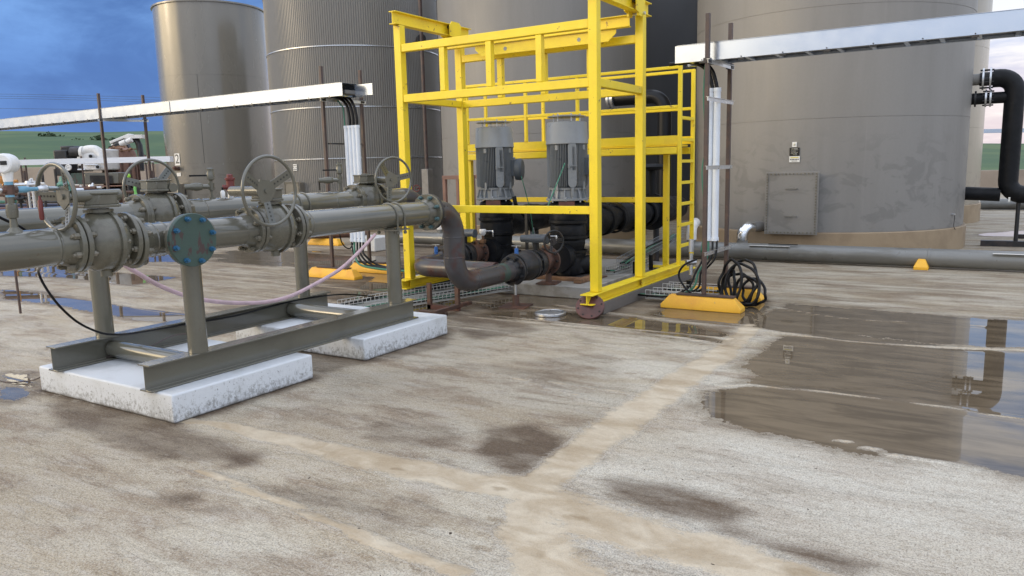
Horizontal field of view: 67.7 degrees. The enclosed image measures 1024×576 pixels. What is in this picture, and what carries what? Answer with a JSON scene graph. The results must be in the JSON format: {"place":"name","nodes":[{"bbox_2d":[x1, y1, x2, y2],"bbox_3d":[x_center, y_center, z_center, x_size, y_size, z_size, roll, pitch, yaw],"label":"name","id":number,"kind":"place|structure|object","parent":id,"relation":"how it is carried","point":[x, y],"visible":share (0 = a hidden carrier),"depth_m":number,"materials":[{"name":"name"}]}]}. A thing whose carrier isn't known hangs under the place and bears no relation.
{"place":"outdoors","nodes":[
{"label":"outdoors","id":0,"kind":"place"},
{"bbox_2d":[351,235,385,251],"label":"concrete block","id":1,"kind":"structure","parent":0,"point":[377,242],"depth_m":15.37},
{"bbox_2d":[0,194,1023,575],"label":"ground","id":2,"kind":"structure","parent":0,"point":[812,418],"depth_m":4.51,"materials":[{"name":"concrete"}]},
{"bbox_2d":[3,184,21,313],"bbox_3d":[-5.973,-0.460,9.121,0.028,1.554,0.028,-8,11,-35],"label":"post","id":3,"kind":"object","parent":2,"relation":"on","point":[17,291],"visible":0.5,"depth_m":9.19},
{"bbox_2d":[0,176,133,207],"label":"valve manifold","id":4,"kind":"object","parent":2,"relation":"on","point":[20,198],"visible":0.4,"depth_m":18.77,"materials":[{"name":"metal"}]},
{"bbox_2d":[0,94,159,109],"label":"power line","id":5,"kind":"object","parent":2,"relation":"on","point":[63,99],"visible":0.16,"depth_m":149.98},
{"bbox_2d":[0,164,167,203],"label":"containment wall","id":6,"kind":"structure","parent":2,"relation":"on","point":[49,179],"depth_m":44.69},
{"bbox_2d":[19,155,173,186],"bbox_3d":[-10.793,-2.221,19.148,4.678,2.140,0.200,-1,9,0],"label":"cable tray","id":7,"kind":"object","parent":2,"relation":"on","point":[80,160],"visible":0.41,"depth_m":18.90,"materials":[{"name":"white paint"}]},
{"bbox_2d":[53,145,144,202],"bbox_3d":[-14.926,-3.751,27.533,2.651,2.747,1.685,-1,9,0],"label":"engine skid","id":8,"kind":"object","parent":2,"relation":"on","point":[86,151],"visible":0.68,"depth_m":26.99,"materials":[{"name":"white paint"}]},
{"bbox_2d":[102,146,140,202],"bbox_3d":[-14.610,-4.075,28.507,1.350,2.468,1.351,4,11,32],"label":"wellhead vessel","id":9,"kind":"object","parent":8,"relation":"on","point":[125,151],"visible":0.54,"depth_m":28.13,"materials":[{"name":"metal"}]},
{"bbox_2d":[0,333,207,382],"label":"thin cable","id":10,"kind":"object","parent":2,"relation":"on","point":[106,357],"visible":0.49,"depth_m":6.07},
{"bbox_2d":[108,134,144,170],"bbox_3d":[-15.057,-4.415,30.082,1.352,3.271,0.820,-2,9,-3],"label":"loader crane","id":11,"kind":"object","parent":2,"relation":"on","point":[126,140],"visible":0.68,"depth_m":29.84,"materials":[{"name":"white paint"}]},
{"bbox_2d":[39,339,312,422],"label":"concrete block","id":12,"kind":"structure","parent":2,"relation":"on","point":[119,383],"depth_m":5.43,"materials":[{"name":"concrete"}]},
{"bbox_2d":[46,228,418,392],"bbox_3d":[-2.183,-0.041,6.415,1.390,0.993,2.780,4,11,32],"label":"pipe skid","id":13,"kind":"object","parent":12,"relation":"on","point":[164,368],"visible":0.94,"depth_m":5.92,"materials":[{"name":"green paint"}]},
{"bbox_2d":[0,216,373,335],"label":"black cable","id":14,"kind":"object","parent":13,"relation":"hanging from","point":[58,304],"visible":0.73,"depth_m":5.85,"materials":[{"name":"rubber"}]},
{"bbox_2d":[0,184,406,231],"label":"pipe run","id":15,"kind":"object","parent":13,"relation":"on","point":[136,205],"visible":0.43,"depth_m":6.61,"materials":[{"name":"green paint"}]},
{"bbox_2d":[122,158,188,222],"bbox_3d":[-2.891,-0.740,6.343,0.484,0.675,0.537,4,11,32],"label":"gear valve","id":16,"kind":"object","parent":15,"relation":"attached to","point":[164,205],"visible":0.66,"depth_m":6.17,"materials":[{"name":"green paint"}]},
{"bbox_2d":[184,168,215,198],"bbox_3d":[-2.710,-0.888,6.617,0.257,0.302,0.072,-7,10,-30],"label":"vent valve","id":17,"kind":"object","parent":15,"relation":"attached to","point":[209,175],"visible":0.97,"depth_m":6.62,"materials":[{"name":"green paint"}]},
{"bbox_2d":[222,174,234,197],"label":"relief valve","id":18,"kind":"object","parent":15,"relation":"on","point":[229,179],"visible":0.71,"depth_m":6.80,"materials":[{"name":"metal"}]},
{"bbox_2d":[318,162,342,191],"bbox_3d":[-1.887,-1.135,7.936,0.257,0.340,0.072,-6,10,-28],"label":"vent valve","id":19,"kind":"object","parent":15,"relation":"attached to","point":[329,180],"visible":0.95,"depth_m":7.93,"materials":[{"name":"green paint"}]},
{"bbox_2d":[353,156,411,205],"bbox_3d":[-1.477,-1.084,8.303,0.620,0.676,0.489,4,11,32],"label":"gear valve","id":20,"kind":"object","parent":15,"relation":"on","point":[376,194],"visible":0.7,"depth_m":8.20,"materials":[{"name":"green paint"}]},
{"bbox_2d":[123,233,375,304],"bbox_3d":[-2.090,-0.194,6.733,0.209,0.616,3.071,3,10,28],"label":"pink hose","id":21,"kind":"object","parent":20,"relation":"hanging from","point":[215,301],"visible":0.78,"depth_m":6.50,"materials":[{"name":"rubber"}]},
{"bbox_2d":[402,188,419,202],"bbox_3d":[-1.179,-0.972,9.012,0.218,0.428,0.438,4,11,32],"label":"pipe spool","id":22,"kind":"object","parent":15,"relation":"attached to","point":[412,195],"visible":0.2,"depth_m":8.84},
{"bbox_2d":[0,194,442,272],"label":"front pipe","id":23,"kind":"object","parent":13,"relation":"on","point":[192,239],"visible":0.81,"depth_m":5.03,"materials":[{"name":"metal"}]},
{"bbox_2d":[0,153,58,232],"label":"pressure transmitter","id":24,"kind":"object","parent":23,"relation":"on","point":[9,165],"visible":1,"depth_m":4.25,"materials":[{"name":"white paint"}]},
{"bbox_2d":[37,196,44,219],"bbox_3d":[-2.723,-0.462,4.407,0.025,0.140,0.026,4,11,32],"label":"red bottle","id":25,"kind":"object","parent":24,"relation":"hanging from","point":[40,209],"visible":1,"depth_m":4.40,"materials":[{"name":"paint"}]},
{"bbox_2d":[35,162,143,276],"bbox_3d":[-2.553,-0.412,4.639,0.451,0.701,0.458,4,11,32],"label":"gear valve","id":26,"kind":"object","parent":23,"relation":"attached to","point":[115,242],"visible":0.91,"depth_m":4.60,"materials":[{"name":"green paint"}]},
{"bbox_2d":[227,154,305,255],"bbox_3d":[-1.882,-0.600,5.669,0.490,0.760,0.670,4,11,32],"label":"gear valve","id":27,"kind":"object","parent":23,"relation":"attached to","point":[285,225],"visible":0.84,"depth_m":5.65,"materials":[{"name":"green paint"}]},
{"bbox_2d":[150,0,274,198],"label":"storage tank","id":28,"kind":"object","parent":2,"relation":"on","point":[205,48],"visible":0.69,"depth_m":25.64,"materials":[{"name":"metal"}]},
{"bbox_2d":[308,238,343,245],"bbox_3d":[-4.146,-1.033,16.979,0.950,0.150,0.180,4,11,32],"label":"wheel stop","id":29,"kind":"object","parent":2,"relation":"on","point":[325,241],"visible":0.84,"depth_m":16.90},
{"bbox_2d":[309,267,362,279],"bbox_3d":[-2.728,-0.230,11.667,1.020,0.150,0.180,4,11,32],"label":"wheel stop","id":30,"kind":"object","parent":2,"relation":"on","point":[345,274],"visible":0.83,"depth_m":11.52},
{"bbox_2d":[308,231,366,238],"bbox_3d":[-3.949,-1.155,16.950,1.547,0.390,0.280,-2,9,-5],"label":"rusty pipe","id":31,"kind":"object","parent":2,"relation":"on","point":[346,235],"visible":0.1,"depth_m":16.87,"materials":[{"name":"metal"}]},
{"bbox_2d":[236,303,446,360],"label":"concrete block","id":32,"kind":"structure","parent":2,"relation":"on","point":[423,327],"depth_m":6.92,"materials":[{"name":"concrete"}]},
{"bbox_2d":[262,0,442,231],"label":"storage tank","id":33,"kind":"object","parent":2,"relation":"on","point":[343,41],"visible":0.5,"depth_m":19.99,"materials":[{"name":"metal"}]},
{"bbox_2d":[412,0,443,194],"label":"downcomer pipe","id":34,"kind":"object","parent":33,"relation":"attached to","point":[427,180],"visible":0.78,"depth_m":18.52,"materials":[{"name":"metal"}]},
{"bbox_2d":[350,262,402,273],"bbox_3d":[-2.188,-0.322,12.171,1.000,0.150,0.180,4,11,32],"label":"wheel stop","id":35,"kind":"object","parent":2,"relation":"on","point":[356,266],"visible":0.24,"depth_m":12.16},
{"bbox_2d":[316,66,385,268],"bbox_3d":[-2.527,-1.829,11.689,0.740,2.987,0.843,4,11,32],"label":"cable rack","id":36,"kind":"object","parent":35,"relation":"on","point":[361,101],"visible":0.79,"depth_m":11.61,"materials":[{"name":"metal"}]},
{"bbox_2d":[0,82,373,130],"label":"cable tray","id":37,"kind":"object","parent":36,"relation":"on","point":[302,94],"visible":0.96,"depth_m":12.71,"materials":[{"name":"metal"}]},
{"bbox_2d":[343,126,353,241],"bbox_3d":[-2.468,-1.572,11.570,0.078,1.740,0.078,4,11,32],"label":"conduit","id":38,"kind":"object","parent":36,"relation":"attached to","point":[347,163],"visible":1,"depth_m":11.48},
{"bbox_2d":[353,241,416,272],"bbox_3d":[-1.543,-0.457,11.203,2.030,0.517,0.174,3,10,27],"label":"hanging cable","id":39,"kind":"object","parent":38,"relation":"hanging from","point":[362,265],"visible":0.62,"depth_m":11.47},
{"bbox_2d":[347,125,356,241],"bbox_3d":[-2.405,-1.568,11.531,0.078,1.740,0.078,4,11,32],"label":"conduit","id":40,"kind":"object","parent":36,"relation":"attached to","point":[351,163],"visible":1,"depth_m":11.45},
{"bbox_2d":[351,125,360,241],"bbox_3d":[-2.342,-1.563,11.492,0.078,1.740,0.078,4,11,32],"label":"conduit","id":41,"kind":"object","parent":36,"relation":"attached to","point":[354,163],"visible":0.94,"depth_m":11.40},
{"bbox_2d":[354,125,365,241],"bbox_3d":[-2.280,-1.559,11.453,0.078,1.740,0.078,4,11,32],"label":"conduit","id":42,"kind":"object","parent":36,"relation":"attached to","point":[358,151],"visible":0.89,"depth_m":11.36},
{"bbox_2d":[337,282,453,305],"bbox_3d":[-1.336,0.075,9.410,0.157,0.092,1.818,7,12,44],"label":"wire basket","id":43,"kind":"object","parent":2,"relation":"on","point":[411,296],"visible":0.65,"depth_m":9.33,"materials":[{"name":"metal"}]},
{"bbox_2d":[405,280,451,297],"bbox_3d":[-0.739,-0.092,10.548,0.190,0.132,2.080,4,11,32],"label":"sleeper","id":44,"kind":"object","parent":2,"relation":"on","point":[420,288],"visible":0.09,"depth_m":9.90,"materials":[{"name":"metal"}]},
{"bbox_2d":[364,283,510,306],"bbox_3d":[-0.724,0.080,9.283,2.323,0.092,0.157,-9,11,-39],"label":"wire basket","id":45,"kind":"object","parent":2,"relation":"on","point":[451,292],"visible":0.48,"depth_m":9.21,"materials":[{"name":"metal"}]},
{"bbox_2d":[419,283,471,315],"bbox_3d":[-0.834,0.100,8.675,0.470,0.340,0.700,4,11,32],"label":"pipe stand","id":46,"kind":"object","parent":2,"relation":"on","point":[444,309],"visible":0.76,"depth_m":8.66,"materials":[{"name":"metal"}]},
{"bbox_2d":[442,175,476,239],"bbox_3d":[-0.913,-1.513,15.264,0.760,1.478,0.525,4,11,32],"label":"open frame","id":47,"kind":"object","parent":2,"relation":"on","point":[445,192],"visible":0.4,"depth_m":15.14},
{"bbox_2d":[498,284,532,309],"bbox_3d":[0.044,0.084,8.868,0.320,0.270,0.320,2,10,20],"label":"pipe support","id":48,"kind":"object","parent":2,"relation":"on","point":[515,304],"visible":1,"depth_m":8.84,"materials":[{"name":"metal"}]},
{"bbox_2d":[431,194,525,290],"bbox_3d":[-0.401,-0.475,8.177,0.356,1.126,1.545,4,11,32],"label":"pipe spool","id":49,"kind":"object","parent":48,"relation":"on","point":[510,270],"visible":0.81,"depth_m":7.87,"materials":[{"name":"metal"}]},
{"bbox_2d":[414,248,498,277],"bbox_3d":[-0.769,-0.253,9.300,1.583,0.344,0.652,13,17,57],"label":"cross pipe","id":50,"kind":"object","parent":49,"relation":"attached to","point":[432,265],"visible":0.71,"depth_m":9.17,"materials":[{"name":"metal"}]},
{"bbox_2d":[438,243,473,260],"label":"check valve","id":51,"kind":"object","parent":50,"relation":"attached to","point":[469,255],"visible":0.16,"depth_m":10.15,"materials":[{"name":"metal"}]},
{"bbox_2d":[508,250,545,280],"bbox_3d":[0.144,-0.262,9.086,0.372,0.372,0.450,4,11,32],"label":"check valve","id":52,"kind":"object","parent":49,"relation":"attached to","point":[534,262],"visible":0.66,"depth_m":8.99,"materials":[{"name":"metal"}]},
{"bbox_2d":[416,259,661,298],"bbox_3d":[0.486,-0.211,11.052,2.730,0.150,2.710,4,11,32],"label":"pump pad","id":53,"kind":"object","parent":2,"relation":"on","point":[566,289],"visible":0.12,"depth_m":9.65,"materials":[{"name":"grey concrete"}]},
{"bbox_2d":[479,200,520,263],"bbox_3d":[-0.174,-0.751,10.842,0.607,1.005,0.600,4,11,32],"label":"pump","id":54,"kind":"object","parent":53,"relation":"on","point":[504,228],"visible":0.59,"depth_m":10.65,"materials":[{"name":"black metal"}]},
{"bbox_2d":[467,240,488,261],"bbox_3d":[-0.537,-0.474,10.534,0.356,0.356,0.270,4,11,32],"label":"inlet spool","id":55,"kind":"object","parent":54,"relation":"attached to","point":[482,249],"visible":0.45,"depth_m":10.54,"materials":[{"name":"metal"}]},
{"bbox_2d":[464,229,477,260],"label":"butterfly valve","id":56,"kind":"object","parent":55,"relation":"attached to","point":[473,233],"visible":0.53,"depth_m":10.23,"materials":[{"name":"metal"}]},
{"bbox_2d":[475,119,524,200],"bbox_3d":[-0.182,-1.782,10.669,0.697,1.116,0.556,4,11,32],"label":"electric motor","id":57,"kind":"object","parent":54,"relation":"on","point":[499,167],"visible":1,"depth_m":10.51,"materials":[{"name":"grey paint"}]},
{"bbox_2d":[388,0,688,305],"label":"crane frame","id":58,"kind":"object","parent":53,"relation":"on","point":[593,82],"visible":0.83,"depth_m":8.96,"materials":[{"name":"yellow paint"}]},
{"bbox_2d":[441,21,460,37],"bbox_3d":[-0.804,-3.372,10.045,0.200,0.230,0.260,4,11,32],"label":"beam clamp","id":59,"kind":"object","parent":58,"relation":"attached to","point":[454,28],"visible":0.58,"depth_m":9.99,"materials":[{"name":"metal"}]},
{"bbox_2d":[447,15,630,55],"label":"bridge beam","id":60,"kind":"structure","parent":58,"relation":"attached to","point":[609,24],"depth_m":9.25,"materials":[{"name":"metal"}]},
{"bbox_2d":[624,0,645,17],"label":"beam clamp","id":61,"kind":"object","parent":58,"relation":"attached to","point":[640,7],"visible":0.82,"depth_m":8.67,"materials":[{"name":"metal"}]},
{"bbox_2d":[536,273,561,284],"bbox_3d":[0.460,-0.142,9.594,0.260,0.170,0.260,2,10,20],"label":"pipe support","id":62,"kind":"object","parent":53,"relation":"on","point":[548,279],"visible":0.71,"depth_m":9.56,"materials":[{"name":"metal"}]},
{"bbox_2d":[538,246,560,276],"bbox_3d":[0.384,-0.328,9.467,0.356,0.356,0.270,4,11,32],"label":"inlet spool","id":63,"kind":"object","parent":62,"relation":"on","point":[554,262],"visible":0.45,"depth_m":9.48,"materials":[{"name":"metal"}]},
{"bbox_2d":[520,230,563,275],"bbox_3d":[0.346,-0.418,9.219,0.531,0.588,0.272,7,12,44],"label":"butterfly valve","id":64,"kind":"object","parent":63,"relation":"attached to","point":[536,239],"visible":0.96,"depth_m":9.14,"materials":[{"name":"metal"}]},
{"bbox_2d":[514,202,611,248],"bbox_3d":[0.828,-0.987,12.544,0.439,0.901,3.510,4,11,32],"label":"discharge pipe","id":65,"kind":"object","parent":53,"relation":"on","point":[539,221],"visible":0.17,"depth_m":11.51,"materials":[{"name":"metal"}]},
{"bbox_2d":[536,275,606,283],"bbox_3d":[0.741,-0.148,9.954,0.780,0.053,0.700,4,11,32],"label":"base","id":66,"kind":"object","parent":53,"relation":"on","point":[580,280],"visible":0.62,"depth_m":9.74,"materials":[{"name":"metal"}]},
{"bbox_2d":[549,201,589,276],"bbox_3d":[0.779,-0.647,9.975,0.607,1.023,0.600,4,11,32],"label":"pump","id":67,"kind":"object","parent":66,"relation":"on","point":[573,229],"visible":0.69,"depth_m":9.79,"materials":[{"name":"black metal"}]},
{"bbox_2d":[546,113,588,202],"bbox_3d":[0.771,-1.669,9.803,0.697,1.116,0.556,4,11,32],"label":"electric motor","id":68,"kind":"object","parent":67,"relation":"on","point":[566,142],"visible":0.88,"depth_m":9.64,"materials":[{"name":"grey paint"}]},
{"bbox_2d":[466,65,695,269],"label":"access platform","id":69,"kind":"structure","parent":53,"relation":"on","point":[665,146],"depth_m":10.65,"materials":[{"name":"yellow paint"}]},
{"bbox_2d":[605,257,648,273],"bbox_3d":[1.660,-0.327,10.776,0.147,0.097,1.303,4,11,32],"label":"wire basket","id":70,"kind":"object","parent":53,"relation":"on","point":[627,269],"visible":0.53,"depth_m":10.44,"materials":[{"name":"metal"}]},
{"bbox_2d":[437,0,646,238],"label":"storage tank","id":71,"kind":"object","parent":2,"relation":"on","point":[617,172],"visible":0.3,"depth_m":15.76,"materials":[{"name":"metal"}]},
{"bbox_2d":[605,90,671,232],"bbox_3d":[2.109,-2.505,14.536,1.403,2.698,2.100,4,11,32],"label":"lagged riser","id":72,"kind":"object","parent":71,"relation":"attached to","point":[657,98],"visible":0.41,"depth_m":14.85,"materials":[{"name":"metal"}]},
{"bbox_2d":[535,309,565,317],"bbox_3d":[0.420,0.275,8.353,0.344,0.034,0.344,4,11,32],"label":"round lid","id":73,"kind":"object","parent":2,"relation":"on","point":[548,313],"visible":1,"depth_m":8.28,"materials":[{"name":"metal"}]},
{"bbox_2d":[575,295,604,318],"bbox_3d":[0.844,0.219,8.152,0.305,0.282,0.282,4,11,32],"label":"blind flange","id":74,"kind":"object","parent":2,"relation":"on","point":[596,310],"visible":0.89,"depth_m":8.10,"materials":[{"name":"red paint"}]},
{"bbox_2d":[585,164,685,260],"bbox_3d":[1.875,-1.101,11.798,0.600,1.610,3.894,4,11,32],"label":"discharge pipe","id":75,"kind":"object","parent":2,"relation":"on","point":[617,217],"visible":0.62,"depth_m":11.92,"materials":[{"name":"metal"}]},
{"bbox_2d":[602,270,690,314],"bbox_3d":[1.673,0.010,9.527,0.190,0.132,2.880,4,11,32],"label":"sleeper","id":76,"kind":"object","parent":2,"relation":"on","point":[613,304],"visible":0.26,"depth_m":9.09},
{"bbox_2d":[645,0,697,220],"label":"storage tank","id":77,"kind":"object","parent":2,"relation":"on","point":[671,25],"visible":0.09,"depth_m":21.08,"materials":[{"name":"metal"}]},
{"bbox_2d":[645,287,708,299],"bbox_3d":[1.916,0.073,8.872,0.706,0.127,0.207,5,11,36],"label":"wire basket","id":78,"kind":"object","parent":2,"relation":"on","point":[662,290],"visible":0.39,"depth_m":8.96,"materials":[{"name":"metal"}]},
{"bbox_2d":[686,280,690,288],"bbox_3d":[2.131,0.013,9.192,0.060,0.210,0.060,4,11,32],"label":"peg","id":79,"kind":"object","parent":2,"relation":"on","point":[688,282],"visible":0.32,"depth_m":9.16,"materials":[{"name":"black metal"}]},
{"bbox_2d":[662,282,720,294],"bbox_3d":[2.161,0.004,9.148,0.711,0.127,0.167,6,12,40],"label":"wire basket","id":80,"kind":"object","parent":79,"relation":"on","point":[680,286],"visible":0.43,"depth_m":9.16,"materials":[{"name":"metal"}]},
{"bbox_2d":[661,293,744,313],"bbox_3d":[2.102,0.163,8.436,0.900,0.150,0.180,4,11,32],"label":"wheel stop","id":81,"kind":"object","parent":2,"relation":"on","point":[710,304],"visible":0.99,"depth_m":8.35,"materials":[{"name":"concrete"}]},
{"bbox_2d":[399,218,1023,270],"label":"foot pipe","id":82,"kind":"object","parent":2,"relation":"on","point":[977,259],"visible":0.63,"depth_m":11.74,"materials":[{"name":"metal"}]},
{"bbox_2d":[721,269,735,295],"bbox_3d":[2.442,-0.010,8.604,0.148,0.397,0.229,0,9,8],"label":"coiled hose","id":83,"kind":"object","parent":2,"relation":"on","point":[734,281],"visible":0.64,"depth_m":8.55,"materials":[{"name":"black rubber"}]},
{"bbox_2d":[695,286,763,302],"bbox_3d":[2.519,0.061,9.016,0.890,0.150,0.180,4,11,32],"label":"wheel stop","id":84,"kind":"object","parent":2,"relation":"on","point":[748,292],"visible":0.12,"depth_m":8.83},
{"bbox_2d":[676,13,751,298],"bbox_3d":[2.300,-1.438,8.463,0.670,2.987,0.841,4,11,32],"label":"cable rack","id":85,"kind":"object","parent":84,"relation":"on","point":[708,61],"visible":0.98,"depth_m":8.34,"materials":[{"name":"metal"}]},
{"bbox_2d":[678,258,696,292],"bbox_3d":[1.958,-0.121,8.520,0.218,0.431,0.033,3,10,25],"label":"service loop","id":86,"kind":"object","parent":85,"relation":"attached to","point":[679,278],"visible":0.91,"depth_m":8.53,"materials":[{"name":"black rubber"}]},
{"bbox_2d":[685,239,696,274],"bbox_3d":[2.010,-0.348,8.575,0.113,0.400,0.066,-3,9,-13],"label":"junction fitting","id":87,"kind":"object","parent":85,"relation":"attached to","point":[691,247],"visible":0.91,"depth_m":8.56,"materials":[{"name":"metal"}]},
{"bbox_2d":[707,88,713,240],"bbox_3d":[2.204,-1.368,8.525,0.085,1.680,0.085,4,11,32],"label":"conduit","id":88,"kind":"object","parent":85,"relation":"attached to","point":[710,162],"visible":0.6,"depth_m":8.49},
{"bbox_2d":[638,259,701,297],"bbox_3d":[1.788,-0.226,8.796,0.832,0.703,0.239,3,10,24],"label":"hanging cable","id":89,"kind":"object","parent":88,"relation":"hanging from","point":[684,290],"visible":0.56,"depth_m":8.66,"materials":[{"name":"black rubber"}]},
{"bbox_2d":[701,65,704,251],"bbox_3d":[2.134,-1.421,8.488,0.051,2.061,0.016,4,11,32],"label":"green wire","id":90,"kind":"object","parent":88,"relation":"attached to","point":[703,113],"visible":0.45,"depth_m":8.40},
{"bbox_2d":[711,87,720,240],"bbox_3d":[2.270,-1.363,8.484,0.085,1.680,0.085,4,11,32],"label":"conduit","id":91,"kind":"object","parent":85,"relation":"attached to","point":[716,161],"visible":0.95,"depth_m":8.46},
{"bbox_2d":[649,241,713,293],"bbox_3d":[1.906,-0.233,8.814,0.830,0.706,0.180,4,11,32],"label":"hanging cable","id":92,"kind":"object","parent":91,"relation":"hanging from","point":[708,262],"visible":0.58,"depth_m":8.62,"materials":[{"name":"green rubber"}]},
{"bbox_2d":[675,8,1023,66],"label":"cable tray","id":93,"kind":"object","parent":85,"relation":"on","point":[971,27],"visible":0.95,"depth_m":7.42,"materials":[{"name":"metal"}]},
{"bbox_2d":[669,62,713,87],"bbox_3d":[2.004,-2.350,8.500,0.538,0.375,0.053,5,11,35],"label":"drop cable","id":94,"kind":"object","parent":93,"relation":"hanging from","point":[699,65],"visible":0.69,"depth_m":8.41,"materials":[{"name":"black rubber"}]},
{"bbox_2d":[717,258,742,298],"bbox_3d":[2.432,-0.057,8.518,0.156,0.537,0.320,-6,10,-25],"label":"coiled hose","id":95,"kind":"object","parent":2,"relation":"on","point":[723,272],"visible":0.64,"depth_m":8.51,"materials":[{"name":"black rubber"}]},
{"bbox_2d":[724,262,760,305],"bbox_3d":[2.566,-0.034,8.482,0.147,0.489,0.426,-10,12,-42],"label":"coiled hose","id":96,"kind":"object","parent":2,"relation":"on","point":[753,270],"visible":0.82,"depth_m":8.42,"materials":[{"name":"black rubber"}]},
{"bbox_2d":[727,259,757,303],"bbox_3d":[2.593,-0.068,8.569,0.150,0.523,0.453,-6,10,-25],"label":"coiled hose","id":97,"kind":"object","parent":2,"relation":"on","point":[754,288],"visible":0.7,"depth_m":8.46,"materials":[{"name":"black rubber"}]},
{"bbox_2d":[741,277,766,305],"bbox_3d":[2.723,0.044,8.549,0.136,0.313,0.367,-7,11,-32],"label":"coiled hose","id":98,"kind":"object","parent":2,"relation":"on","point":[764,292],"visible":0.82,"depth_m":8.45,"materials":[{"name":"black rubber"}]},
{"bbox_2d":[695,0,977,248],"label":"storage tank","id":99,"kind":"object","parent":2,"relation":"on","point":[869,148],"visible":0.81,"depth_m":12.66,"materials":[{"name":"metal"}]},
{"bbox_2d":[736,221,763,242],"bbox_3d":[4.161,-0.904,13.287,0.568,0.518,0.196,-5,10,-24],"label":"drain elbow","id":100,"kind":"object","parent":99,"relation":"attached to","point":[745,229],"visible":0.83,"depth_m":13.16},
{"bbox_2d":[965,68,1023,246],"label":"lagged pipe loop","id":101,"kind":"object","parent":99,"relation":"attached to","point":[1011,98],"visible":0.98,"depth_m":13.34,"materials":[{"name":"metal"}]},
{"bbox_2d":[913,259,929,269],"bbox_3d":[6.021,-0.367,11.193,0.190,0.150,0.500,4,11,32],"label":"wheel stop","id":102,"kind":"object","parent":2,"relation":"on","point":[921,264],"visible":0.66,"depth_m":11.01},
{"bbox_2d":[963,0,992,223],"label":"storage tank","id":103,"kind":"object","parent":2,"relation":"on","point":[972,208],"visible":0.14,"depth_m":18.35,"materials":[{"name":"metal"}]},
{"bbox_2d":[980,169,1023,187],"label":"containment wall","id":104,"kind":"structure","parent":2,"relation":"on","point":[989,178],"depth_m":34.30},
{"bbox_2d":[980,199,1023,209],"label":"pipe","id":105,"kind":"object","parent":2,"relation":"on","point":[1003,204],"visible":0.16,"depth_m":22.82,"materials":[{"name":"metal"}]},
{"bbox_2d":[0,131,1023,169],"bbox_3d":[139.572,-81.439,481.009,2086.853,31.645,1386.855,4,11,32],"label":"hills","id":106,"kind":"structure","parent":0,"point":[22,145],"depth_m":133.46,"materials":[{"name":"plant"}]},
{"bbox_2d":[0,0,1023,143],"label":"sky","id":107,"kind":"structure","parent":0,"point":[53,49],"materials":[{"name":"blue"}]},
{"bbox_3d":[-7.575,-0.570,14.571,1.000,0.150,0.200,4,11,32],"label":"wheel stop","id":108,"kind":"object","parent":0,"visible":0},
{"bbox_2d":[96,93,151,188],"bbox_3d":[-7.300,-2.165,14.552,1.067,2.987,0.637,-9,11,-38],"label":"cable rack","id":109,"kind":"object","parent":108,"relation":"on","point":[144,120],"visible":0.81,"depth_m":14.33,"materials":[{"name":"metal"}]},
{"bbox_3d":[1.662,-0.279,10.307,0.060,0.160,0.060,4,11,32],"label":"peg","id":110,"kind":"object","parent":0,"visible":0},
{"bbox_2d":[617,230,683,265],"bbox_3d":[2.093,-0.621,11.320,0.208,0.287,2.460,4,10,29],"label":"wire basket","id":111,"kind":"object","parent":110,"relation":"on","point":[673,240],"visible":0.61,"depth_m":11.14,"materials":[{"name":"metal"}]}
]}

